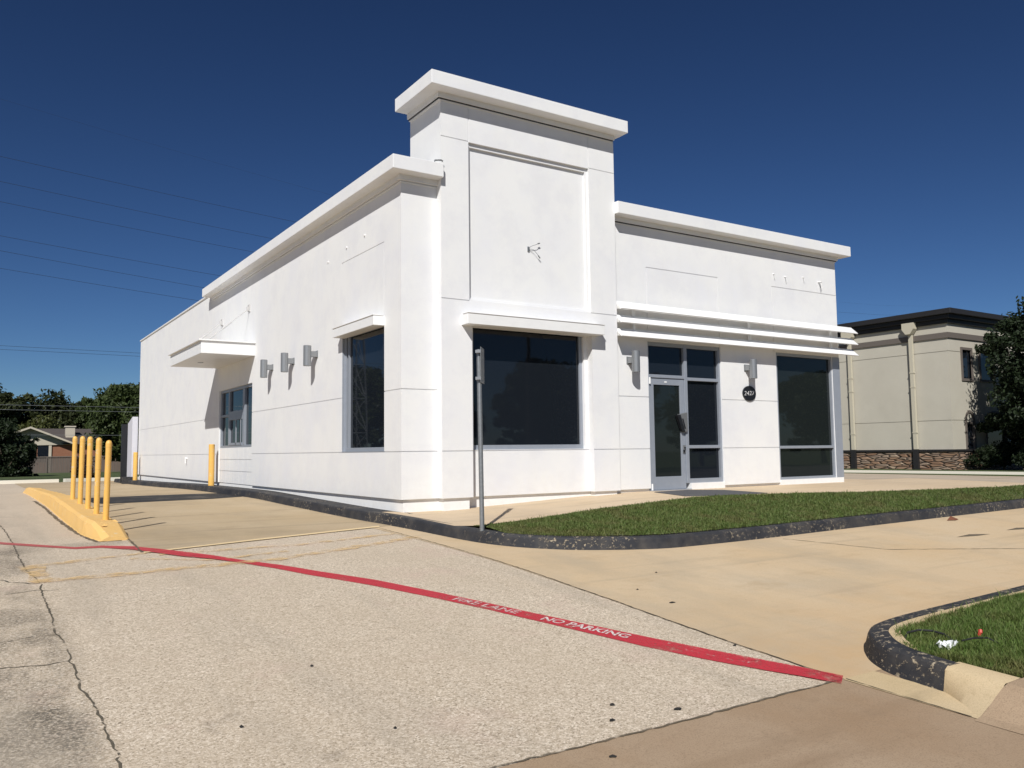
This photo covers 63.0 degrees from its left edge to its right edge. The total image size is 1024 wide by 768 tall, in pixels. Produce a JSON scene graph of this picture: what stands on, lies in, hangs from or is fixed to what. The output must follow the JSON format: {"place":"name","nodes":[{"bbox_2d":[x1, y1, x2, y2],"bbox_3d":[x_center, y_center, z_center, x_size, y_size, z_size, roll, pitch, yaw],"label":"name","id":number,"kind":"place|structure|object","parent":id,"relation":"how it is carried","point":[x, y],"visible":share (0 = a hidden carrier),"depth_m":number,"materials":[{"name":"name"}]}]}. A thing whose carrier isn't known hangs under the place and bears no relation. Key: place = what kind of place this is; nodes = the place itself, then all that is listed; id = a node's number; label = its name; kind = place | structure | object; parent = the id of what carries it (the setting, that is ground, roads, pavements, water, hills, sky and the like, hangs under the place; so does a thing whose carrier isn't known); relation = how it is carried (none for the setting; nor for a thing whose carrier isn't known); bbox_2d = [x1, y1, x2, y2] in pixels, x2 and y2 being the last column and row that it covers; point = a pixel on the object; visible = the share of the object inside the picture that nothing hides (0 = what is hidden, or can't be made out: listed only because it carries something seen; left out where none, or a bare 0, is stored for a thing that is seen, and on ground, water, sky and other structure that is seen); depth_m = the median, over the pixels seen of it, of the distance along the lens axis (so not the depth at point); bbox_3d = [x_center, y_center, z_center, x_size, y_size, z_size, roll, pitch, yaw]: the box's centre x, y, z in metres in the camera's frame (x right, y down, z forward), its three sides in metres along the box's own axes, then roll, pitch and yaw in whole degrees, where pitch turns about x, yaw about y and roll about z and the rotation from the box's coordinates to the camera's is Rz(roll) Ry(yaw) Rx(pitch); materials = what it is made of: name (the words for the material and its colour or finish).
{"place":"outdoors","nodes":[
{"label":"outdoors","id":0,"kind":"place"},
{"bbox_2d":[0,409,118,411],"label":"overhead wire","id":1,"kind":"object","parent":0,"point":[62,410],"visible":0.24,"depth_m":63.12,"materials":[{"name":"metal"}]},
{"bbox_2d":[29,405,138,407],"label":"overhead wire","id":2,"kind":"object","parent":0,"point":[80,406],"visible":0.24,"depth_m":64.05,"materials":[{"name":"metal"}]},
{"bbox_2d":[17,481,388,551],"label":"drive through lane","id":3,"kind":"structure","parent":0,"point":[176,528],"depth_m":13.29,"materials":[{"name":"concrete"}]},
{"bbox_2d":[83,493,241,503],"bbox_3d":[-7.622,2.490,18.283,3.010,0.003,3.050,2,-5,-33],"label":"tar patch","id":4,"kind":"object","parent":3,"relation":"on","point":[130,499],"visible":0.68,"depth_m":18.23,"materials":[{"name":"grey asphalt"}]},
{"bbox_2d":[144,526,379,552],"bbox_3d":[-2.994,1.956,10.640,0.129,0.030,3.504,-5,-6,40],"label":"drive lane line","id":5,"kind":"object","parent":3,"relation":"on","point":[271,537],"visible":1,"depth_m":10.63,"materials":[{"name":"yellow paint"}]},
{"bbox_2d":[138,480,411,513],"bbox_3d":[-8.869,2.858,23.455,0.340,0.149,26.600,2,-5,-33],"label":"kerb apron","id":6,"kind":"object","parent":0,"point":[332,502],"visible":0.69,"depth_m":15.71,"materials":[{"name":"black paint"}]},
{"bbox_2d":[0,484,878,767],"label":"parking lot","id":7,"kind":"structure","parent":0,"point":[195,665],"depth_m":5.53,"materials":[{"name":"concrete"}]},
{"bbox_2d":[21,566,49,582],"bbox_3d":[-4.531,1.808,7.967,0.288,0.040,1.053,3,-6,-37],"label":"faded marking","id":8,"kind":"object","parent":7,"relation":"on","point":[36,574],"visible":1,"depth_m":7.96,"materials":[{"name":"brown paint"}]},
{"bbox_2d":[0,660,70,668],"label":"pavement crack","id":9,"kind":"object","parent":7,"relation":"on","point":[23,666],"visible":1,"depth_m":5.20,"materials":[{"name":"brown"}]},
{"bbox_2d":[0,526,121,767],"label":"pavement crack","id":10,"kind":"object","parent":7,"relation":"on","point":[97,714],"visible":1,"depth_m":5.02,"materials":[{"name":"brown"}]},
{"bbox_2d":[23,487,128,541],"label":"concrete island","id":11,"kind":"structure","parent":7,"relation":"on","point":[75,516],"depth_m":12.04,"materials":[{"name":"yellow paint"}]},
{"bbox_2d":[70,436,77,498],"bbox_3d":[-7.815,1.534,14.898,0.092,1.204,0.082,2,-5,-33],"label":"bollard","id":12,"kind":"object","parent":11,"relation":"on","point":[73,467],"visible":0.93,"depth_m":14.88,"materials":[{"name":"yellow metal"}]},
{"bbox_2d":[77,436,84,503],"bbox_3d":[-7.176,1.468,13.918,0.092,1.198,0.082,2,-5,-33],"label":"bollard","id":13,"kind":"object","parent":11,"relation":"on","point":[81,468],"visible":0.94,"depth_m":13.89,"materials":[{"name":"yellow metal"}]},
{"bbox_2d":[85,436,92,508],"bbox_3d":[-6.595,1.424,13.023,0.088,1.210,0.082,2,-5,-33],"label":"bollard","id":14,"kind":"object","parent":11,"relation":"on","point":[89,471],"visible":0.95,"depth_m":13.00,"materials":[{"name":"yellow metal"}]},
{"bbox_2d":[93,438,101,513],"bbox_3d":[-6.033,1.387,12.162,0.090,1.213,0.082,2,-5,-33],"label":"bollard","id":15,"kind":"object","parent":11,"relation":"on","point":[98,456],"visible":0.92,"depth_m":12.14,"materials":[{"name":"yellow metal"}]},
{"bbox_2d":[103,440,111,519],"bbox_3d":[-5.492,1.350,11.332,0.111,1.173,0.082,-4,-5,32],"label":"bollard","id":16,"kind":"object","parent":11,"relation":"on","point":[107,479],"visible":0.91,"depth_m":11.31,"materials":[{"name":"yellow metal"}]},
{"bbox_2d":[34,501,121,541],"bbox_3d":[-7.625,2.210,13.976,0.350,0.117,9.077,3,-6,-35],"label":"pavement joint","id":17,"kind":"object","parent":7,"relation":"on","point":[63,523],"visible":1,"depth_m":12.29,"materials":[{"name":"brown"}]},
{"bbox_2d":[32,553,145,565],"bbox_3d":[-4.462,1.851,8.820,0.163,0.018,1.192,-4,-6,37],"label":"faded marking","id":18,"kind":"object","parent":7,"relation":"on","point":[81,559],"visible":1,"depth_m":8.77,"materials":[{"name":"yellow paint"}]},
{"bbox_2d":[131,550,286,559],"bbox_3d":[-3.236,1.867,9.030,1.674,0.023,0.488,1,-5,-22],"label":"faded marking","id":19,"kind":"object","parent":7,"relation":"on","point":[208,559],"visible":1,"depth_m":8.90,"materials":[{"name":"yellow paint"}]},
{"bbox_2d":[43,536,415,581],"bbox_3d":[-2.600,1.872,9.070,0.520,0.045,4.451,-5,-6,43],"label":"faded marking","id":20,"kind":"object","parent":7,"relation":"on","point":[81,577],"visible":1,"depth_m":8.55,"materials":[{"name":"yellow paint"}]},
{"bbox_2d":[159,534,382,554],"bbox_3d":[-2.659,1.924,10.068,3.035,0.017,0.329,3,-6,-40],"label":"faded marking","id":21,"kind":"object","parent":7,"relation":"on","point":[302,544],"visible":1,"depth_m":10.11,"materials":[{"name":"yellow paint"}]},
{"bbox_2d":[0,542,842,682],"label":"fire lane stripe","id":22,"kind":"object","parent":7,"relation":"on","point":[690,650],"visible":1,"depth_m":6.57,"materials":[{"name":"red paint"}]},
{"bbox_2d":[454,597,519,612],"bbox_3d":[-0.219,1.869,7.058,0.684,0.052,0.106,-4,-6,36],"label":"fire lane lettering","id":23,"kind":"object","parent":22,"relation":"on","point":[486,604],"visible":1,"depth_m":7.04,"materials":[{"name":"beige paint"}]},
{"bbox_2d":[540,617,629,637],"bbox_3d":[0.566,1.888,6.491,0.762,0.064,0.107,-4,-6,34],"label":"fire lane lettering","id":24,"kind":"object","parent":22,"relation":"on","point":[581,626],"visible":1,"depth_m":6.47,"materials":[{"name":"white paint"}]},
{"bbox_2d":[381,528,820,671],"bbox_3d":[0.138,1.966,8.566,0.041,0.440,7.420,2,-5,-32],"label":"pavement joint","id":25,"kind":"object","parent":7,"relation":"on","point":[630,606],"visible":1,"depth_m":7.02,"materials":[{"name":"brown"}]},
{"bbox_2d":[490,680,836,767],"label":"pavement joint","id":26,"kind":"object","parent":7,"relation":"on","point":[610,738],"visible":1,"depth_m":4.56,"materials":[{"name":"brown"}]},
{"bbox_2d":[0,469,1023,481],"bbox_3d":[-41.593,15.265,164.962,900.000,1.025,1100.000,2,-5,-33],"label":"terrain","id":27,"kind":"structure","parent":0,"point":[60,476],"depth_m":54.98,"materials":[{"name":"green plant"}]},
{"bbox_2d":[0,383,34,424],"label":"tree","id":28,"kind":"object","parent":27,"relation":"on","point":[14,407],"visible":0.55,"depth_m":111.49,"materials":[{"name":"green plant"}]},
{"bbox_2d":[0,417,37,476],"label":"bush","id":29,"kind":"object","parent":27,"relation":"on","point":[12,446],"visible":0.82,"depth_m":58.19,"materials":[{"name":"green plant"}]},
{"bbox_2d":[7,434,39,476],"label":"bush","id":30,"kind":"object","parent":27,"relation":"on","point":[31,462],"visible":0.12,"depth_m":61.86,"materials":[{"name":"green plant"}]},
{"bbox_2d":[0,479,58,483],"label":"kerb","id":31,"kind":"structure","parent":27,"relation":"on","point":[28,481],"depth_m":34.62,"materials":[{"name":"beige concrete"}]},
{"bbox_2d":[16,415,63,430],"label":"tree","id":32,"kind":"object","parent":27,"relation":"on","point":[42,423],"visible":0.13,"depth_m":108.22,"materials":[{"name":"green plant"}]},
{"bbox_2d":[13,388,85,429],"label":"tree","id":33,"kind":"object","parent":27,"relation":"on","point":[66,416],"visible":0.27,"depth_m":118.90,"materials":[{"name":"green plant"}]},
{"bbox_2d":[16,426,113,471],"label":"brick house","id":34,"kind":"structure","parent":27,"relation":"on","point":[54,442],"depth_m":100.21,"materials":[{"name":"beige"}]},
{"bbox_2d":[37,445,48,461],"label":"window","id":35,"kind":"structure","parent":34,"relation":"in","point":[43,450],"depth_m":99.25,"materials":[{"name":"black glass"}]},
{"bbox_2d":[70,454,94,477],"bbox_3d":[-19.685,3.976,38.306,1.082,1.796,1.316,2,-5,-33],"label":"red shrub","id":36,"kind":"object","parent":27,"relation":"on","point":[77,467],"visible":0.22,"depth_m":38.20,"materials":[{"name":"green plant"}]},
{"bbox_2d":[73,399,94,428],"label":"tree","id":37,"kind":"object","parent":27,"relation":"on","point":[80,420],"visible":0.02,"depth_m":111.54,"materials":[{"name":"green plant"}]},
{"bbox_2d":[32,456,137,472],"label":"wooden fence","id":38,"kind":"object","parent":27,"relation":"on","point":[57,464],"visible":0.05,"depth_m":92.80,"materials":[{"name":"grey wood"}]},
{"bbox_2d":[63,477,138,481],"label":"kerb","id":39,"kind":"structure","parent":27,"relation":"on","point":[93,479],"depth_m":36.63,"materials":[{"name":"beige concrete"}]},
{"bbox_2d":[78,383,139,460],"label":"tree","id":40,"kind":"object","parent":27,"relation":"on","point":[105,426],"visible":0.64,"depth_m":83.77,"materials":[{"name":"green plant"}]},
{"bbox_2d":[97,385,138,461],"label":"tree","id":41,"kind":"object","parent":27,"relation":"on","point":[117,396],"visible":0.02,"depth_m":84.90,"materials":[{"name":"green plant"}]},
{"bbox_2d":[105,382,139,392],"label":"tree","id":42,"kind":"object","parent":27,"relation":"on","point":[113,385],"depth_m":117.14,"materials":[{"name":"green plant"}]},
{"bbox_2d":[138,69,858,511],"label":"commercial building","id":43,"kind":"structure","parent":27,"relation":"on","point":[528,255],"depth_m":14.89,"materials":[{"name":"white paint"}]},
{"bbox_2d":[220,383,251,447],"bbox_3d":[-6.774,0.825,20.643,0.098,1.490,3.020,2,-5,-33],"label":"service window","id":44,"kind":"structure","parent":43,"relation":"in","point":[236,403],"depth_m":20.68,"materials":[{"name":"grey metal"}]},
{"bbox_2d":[260,359,272,377],"bbox_3d":[-5.309,-0.328,18.061,0.264,0.390,0.148,2,-5,-33],"label":"wall lamp","id":45,"kind":"object","parent":43,"relation":"attached to","point":[264,367],"visible":1,"depth_m":17.98,"materials":[{"name":"silver metal"}]},
{"bbox_2d":[281,353,294,371],"bbox_3d":[-4.545,-0.431,16.893,0.264,0.390,0.148,2,-5,-33],"label":"wall lamp","id":46,"kind":"object","parent":43,"relation":"attached to","point":[285,360],"visible":1,"depth_m":16.81,"materials":[{"name":"silver metal"}]},
{"bbox_2d":[303,345,317,365],"bbox_3d":[-3.808,-0.531,15.766,0.264,0.390,0.148,2,-5,-33],"label":"wall lamp","id":47,"kind":"object","parent":43,"relation":"attached to","point":[308,353],"visible":1,"depth_m":15.68,"materials":[{"name":"silver metal"}]},
{"bbox_2d":[345,327,384,451],"bbox_3d":[-2.439,0.095,14.018,0.078,2.080,1.780,2,-5,-33],"label":"window","id":48,"kind":"structure","parent":43,"relation":"in","point":[364,352],"depth_m":14.07,"materials":[{"name":"black glass"}]},
{"bbox_2d":[473,328,582,449],"bbox_3d":[0.256,0.061,14.069,2.300,2.070,0.068,2,-5,-33],"label":"window","id":49,"kind":"structure","parent":43,"relation":"in","point":[532,398],"depth_m":14.09,"materials":[{"name":"black glass"}]},
{"bbox_2d":[626,350,639,372],"bbox_3d":[2.205,-0.403,15.130,0.148,0.390,0.264,2,-5,-33],"label":"wall lamp","id":50,"kind":"object","parent":43,"relation":"attached to","point":[634,360],"visible":1,"depth_m":15.03,"materials":[{"name":"silver metal"}]},
{"bbox_2d":[649,377,687,489],"bbox_3d":[2.940,0.937,15.686,0.921,2.100,0.120,2,-5,-33],"label":"door","id":51,"kind":"structure","parent":43,"relation":"in","point":[668,419],"depth_m":15.72,"materials":[{"name":"glass"}]},
{"bbox_2d":[647,341,722,489],"bbox_3d":[3.299,0.622,16.009,1.930,2.770,0.108,2,-5,-33],"label":"window","id":52,"kind":"structure","parent":43,"relation":"in","point":[698,367],"depth_m":16.22,"materials":[{"name":"glass"}]},
{"bbox_2d":[742,386,755,400],"bbox_3d":[4.804,0.190,16.914,0.380,0.304,0.034,2,-5,-33],"label":"number plaque","id":53,"kind":"object","parent":43,"relation":"attached to","point":[748,393],"visible":1,"depth_m":16.89,"materials":[{"name":"black plastic"}]},
{"bbox_2d":[744,359,756,378],"bbox_3d":[4.815,-0.298,16.827,0.148,0.390,0.264,2,-5,-33],"label":"wall lamp","id":54,"kind":"object","parent":43,"relation":"attached to","point":[751,367],"visible":1,"depth_m":16.73,"materials":[{"name":"silver metal"}]},
{"bbox_2d":[776,352,835,479],"bbox_3d":[6.277,0.694,17.936,1.865,2.656,0.108,2,-5,-33],"label":"window","id":55,"kind":"structure","parent":43,"relation":"in","point":[804,382],"depth_m":17.96,"materials":[{"name":"black glass"}]},
{"bbox_2d":[114,479,1023,549],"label":"kerb","id":56,"kind":"structure","parent":27,"relation":"on","point":[493,537],"depth_m":11.48,"materials":[{"name":"black paint"}]},
{"bbox_2d":[475,347,484,530],"bbox_3d":[-0.396,0.725,10.487,0.087,2.370,0.280,-1,-5,7],"label":"sign post","id":57,"kind":"object","parent":56,"relation":"on","point":[480,366],"visible":0.98,"depth_m":10.46,"materials":[{"name":"metal"}]},
{"bbox_2d":[837,307,1023,469],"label":"office building","id":58,"kind":"structure","parent":27,"relation":"on","point":[916,388],"depth_m":40.77,"materials":[{"name":"beige paint"}]},
{"bbox_2d":[960,347,973,380],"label":"window","id":59,"kind":"structure","parent":58,"relation":"in","point":[964,351],"depth_m":40.25,"materials":[{"name":"grey"}]},
{"bbox_2d":[964,410,976,448],"bbox_3d":[21.863,2.191,39.915,0.850,1.870,0.150,2,-5,-33],"label":"arched window","id":60,"kind":"structure","parent":58,"relation":"in","point":[970,431],"depth_m":39.97,"materials":[{"name":"grey glass"}]},
{"bbox_2d":[978,352,995,382],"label":"window","id":61,"kind":"structure","parent":58,"relation":"in","point":[983,375],"depth_m":41.08,"materials":[{"name":"grey"}]},
{"bbox_2d":[984,411,1007,447],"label":"arched window","id":62,"kind":"structure","parent":58,"relation":"in","point":[990,436],"depth_m":41.16,"materials":[{"name":"grey glass"}]},
{"bbox_2d":[844,470,1023,474],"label":"kerb","id":63,"kind":"structure","parent":27,"relation":"on","point":[935,472],"depth_m":33.96,"materials":[{"name":"beige concrete"}]},
{"bbox_2d":[864,585,1023,691],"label":"kerb","id":64,"kind":"structure","parent":27,"relation":"on","point":[885,650],"depth_m":5.60,"materials":[{"name":"black paint"}]},
{"bbox_2d":[889,590,1023,649],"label":"kerb backing","id":65,"kind":"object","parent":27,"relation":"on","point":[892,632],"visible":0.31,"depth_m":6.36,"materials":[{"name":"concrete"}]},
{"bbox_2d":[944,662,1019,716],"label":"kerb","id":66,"kind":"structure","parent":27,"relation":"on","point":[976,690],"depth_m":5.00,"materials":[{"name":"concrete"}]},
{"bbox_2d":[963,443,1003,469],"bbox_3d":[21.947,3.635,38.865,1.224,1.740,1.554,2,-5,-33],"label":"shrub","id":67,"kind":"object","parent":27,"relation":"on","point":[983,457],"visible":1,"depth_m":38.60,"materials":[{"name":"green plant"}]},
{"bbox_2d":[974,296,1023,438],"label":"tree","id":68,"kind":"object","parent":27,"relation":"on","point":[995,349],"visible":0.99,"depth_m":37.53,"materials":[{"name":"green plant"}]},
{"bbox_2d":[988,438,1018,469],"bbox_3d":[22.898,3.579,39.222,1.865,2.088,1.469,0,-5,-6],"label":"shrub","id":69,"kind":"object","parent":27,"relation":"on","point":[1006,448],"visible":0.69,"depth_m":39.01,"materials":[{"name":"green plant"}]},
{"bbox_2d":[996,357,1023,452],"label":"tree","id":70,"kind":"object","parent":27,"relation":"on","point":[1017,439],"visible":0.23,"depth_m":38.63,"materials":[{"name":"green plant"}]},
{"bbox_2d":[1011,446,1023,469],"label":"shrub","id":71,"kind":"object","parent":27,"relation":"on","point":[1019,456],"visible":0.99,"depth_m":37.75,"materials":[{"name":"green plant"}]},
{"bbox_2d":[0,0,1023,408],"label":"sky","id":72,"kind":"structure","parent":0,"point":[891,132],"materials":[{"name":"blue"}]},
{"bbox_2d":[112,481,1023,678],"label":"driveway apron","id":73,"kind":"object","parent":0,"point":[826,605],"visible":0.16,"depth_m":8.65,"materials":[{"name":"beige concrete"}]},
{"bbox_2d":[120,417,137,483],"bbox_3d":[-14.845,2.574,32.338,0.500,2.570,1.190,2,-5,-33],"label":"bin enclosure","id":74,"kind":"object","parent":73,"relation":"on","point":[130,429],"visible":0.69,"depth_m":32.38,"materials":[{"name":"grey paint"}]},
{"bbox_2d":[133,452,137,479],"bbox_3d":[-14.119,3.154,31.294,0.150,1.190,0.150,2,-5,-33],"label":"bollard","id":75,"kind":"object","parent":73,"relation":"on","point":[135,457],"visible":0.79,"depth_m":31.25,"materials":[{"name":"yellow metal"}]},
{"bbox_2d":[208,444,214,485],"bbox_3d":[-7.764,2.155,21.580,0.150,1.193,0.150,2,-5,-33],"label":"bollard","id":76,"kind":"object","parent":73,"relation":"on","point":[211,466],"visible":0.79,"depth_m":21.53,"materials":[{"name":"yellow metal"}]},
{"bbox_2d":[801,540,1023,549],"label":"pavement joint","id":77,"kind":"object","parent":73,"relation":"on","point":[979,548],"visible":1,"depth_m":10.79,"materials":[{"name":"brown"}]},
{"bbox_2d":[959,534,985,536],"bbox_3d":[6.536,2.148,11.874,0.800,0.010,0.130,2,-5,-33],"label":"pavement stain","id":78,"kind":"object","parent":73,"relation":"on","point":[972,535],"visible":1,"depth_m":11.85,"materials":[{"name":"brown concrete"}]},
{"bbox_2d":[385,478,1023,525],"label":"sidewalk","id":79,"kind":"structure","parent":0,"point":[494,514],"depth_m":13.88,"materials":[{"name":"concrete"}]},
{"bbox_2d":[655,490,765,495],"bbox_3d":[3.394,1.939,14.780,1.700,0.070,1.400,2,-5,-33],"label":"entrance mat","id":80,"kind":"object","parent":79,"relation":"on","point":[697,492],"visible":0.75,"depth_m":14.75,"materials":[{"name":"grey concrete"}]},
{"bbox_2d":[474,484,1023,535],"bbox_3d":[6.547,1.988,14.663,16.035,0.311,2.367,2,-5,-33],"label":"grass","id":81,"kind":"structure","parent":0,"point":[584,524],"depth_m":12.36,"materials":[{"name":"green plant"}]},
{"bbox_2d":[844,473,1023,501],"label":"side parking lot","id":82,"kind":"structure","parent":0,"point":[1017,479],"depth_m":30.83,"materials":[{"name":"grey concrete"}]},
{"bbox_2d":[844,469,1023,475],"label":"verge","id":83,"kind":"structure","parent":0,"point":[940,470],"depth_m":35.87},
{"bbox_2d":[974,678,1023,734],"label":"street walk","id":84,"kind":"structure","parent":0,"point":[1005,710],"depth_m":4.69,"materials":[{"name":"brown concrete"}]},
{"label":"turf bed","id":85,"kind":"structure","parent":0,"visible":0},
{"bbox_2d":[904,629,954,640],"bbox_3d":[2.956,1.780,5.890,0.344,0.069,0.134,-3,-5,28],"label":"black hose","id":86,"kind":"object","parent":85,"relation":"on","point":[934,631],"visible":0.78,"depth_m":5.94,"materials":[{"name":"black rubber"}]},
{"bbox_2d":[935,640,957,647],"bbox_3d":[2.947,1.760,5.650,0.173,0.049,0.110,2,-5,-33],"label":"crumpled paper","id":87,"kind":"object","parent":85,"relation":"on","point":[943,643],"visible":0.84,"depth_m":5.64,"materials":[{"name":"white paper"}]},
{"bbox_2d":[893,589,1023,677],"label":"grass","id":88,"kind":"structure","parent":85,"relation":"on","point":[1000,620],"depth_m":5.93,"materials":[{"name":"green plant"}]},
{"bbox_2d":[961,637,998,642],"bbox_3d":[3.203,1.757,5.713,0.277,0.056,0.027,0,-5,-5],"label":"black stick","id":89,"kind":"object","parent":85,"relation":"on","point":[979,638],"visible":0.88,"depth_m":5.71,"materials":[{"name":"black"}]},
{"bbox_3d":[-29.923,-5.431,33.903,1.585,19.503,1.584,2,-5,-33],"label":"lattice mast","id":90,"kind":"object","parent":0,"visible":0},
{"bbox_2d":[1,349,126,355],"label":"overhead wire","id":91,"kind":"object","parent":90,"relation":"attached to","point":[64,352],"visible":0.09,"depth_m":41.24,"materials":[{"name":"black metal"}]},
{"bbox_2d":[0,345,131,352],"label":"overhead wire","id":92,"kind":"object","parent":90,"relation":"attached to","point":[71,349],"visible":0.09,"depth_m":41.52,"materials":[{"name":"black metal"}]},
{"bbox_2d":[1,268,197,300],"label":"overhead wire","id":93,"kind":"object","parent":90,"relation":"attached to","point":[103,285],"visible":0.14,"depth_m":42.59,"materials":[{"name":"black metal"}]},
{"bbox_2d":[4,251,202,287],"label":"overhead wire","id":94,"kind":"object","parent":90,"relation":"attached to","point":[100,269],"visible":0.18,"depth_m":42.66,"materials":[{"name":"black metal"}]},
{"bbox_2d":[3,236,218,275],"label":"overhead wire","id":95,"kind":"object","parent":90,"relation":"attached to","point":[111,256],"visible":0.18,"depth_m":42.98,"materials":[{"name":"black metal"}]},
{"bbox_2d":[4,202,251,251],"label":"overhead wire","id":96,"kind":"object","parent":90,"relation":"attached to","point":[127,227],"visible":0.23,"depth_m":43.97,"materials":[{"name":"black metal"}]},
{"bbox_2d":[0,181,271,238],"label":"overhead wire","id":97,"kind":"object","parent":90,"relation":"attached to","point":[131,209],"visible":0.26,"depth_m":43.65,"materials":[{"name":"black metal"}]},
{"bbox_2d":[0,156,874,314],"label":"overhead wire","id":98,"kind":"object","parent":90,"relation":"attached to","point":[173,195],"visible":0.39,"depth_m":44.44,"materials":[{"name":"black metal"}]},
{"bbox_2d":[9,101,888,305],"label":"overhead wire","id":99,"kind":"object","parent":90,"relation":"attached to","point":[215,162],"visible":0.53,"depth_m":45.31,"materials":[{"name":"black metal"}]},
{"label":"street","id":100,"kind":"structure","parent":0,"visible":0},
{"bbox_2d":[499,670,1023,767],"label":"street gutter","id":101,"kind":"object","parent":100,"relation":"on","point":[844,723],"visible":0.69,"depth_m":4.36,"materials":[{"name":"brown concrete"}]},
{"bbox_2d":[845,671,986,717],"bbox_3d":[2.522,1.902,5.146,0.340,0.032,0.860,2,-5,-33],"label":"gutter strip","id":102,"kind":"object","parent":101,"relation":"on","point":[910,689],"visible":0.83,"depth_m":5.19,"materials":[{"name":"concrete"}]},
{"bbox_2d":[846,678,969,715],"bbox_3d":[2.382,1.893,5.067,0.015,0.030,0.820,2,-5,-32],"label":"pavement joint","id":103,"kind":"object","parent":102,"relation":"on","point":[908,697],"visible":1,"depth_m":5.02,"materials":[{"name":"brown"}]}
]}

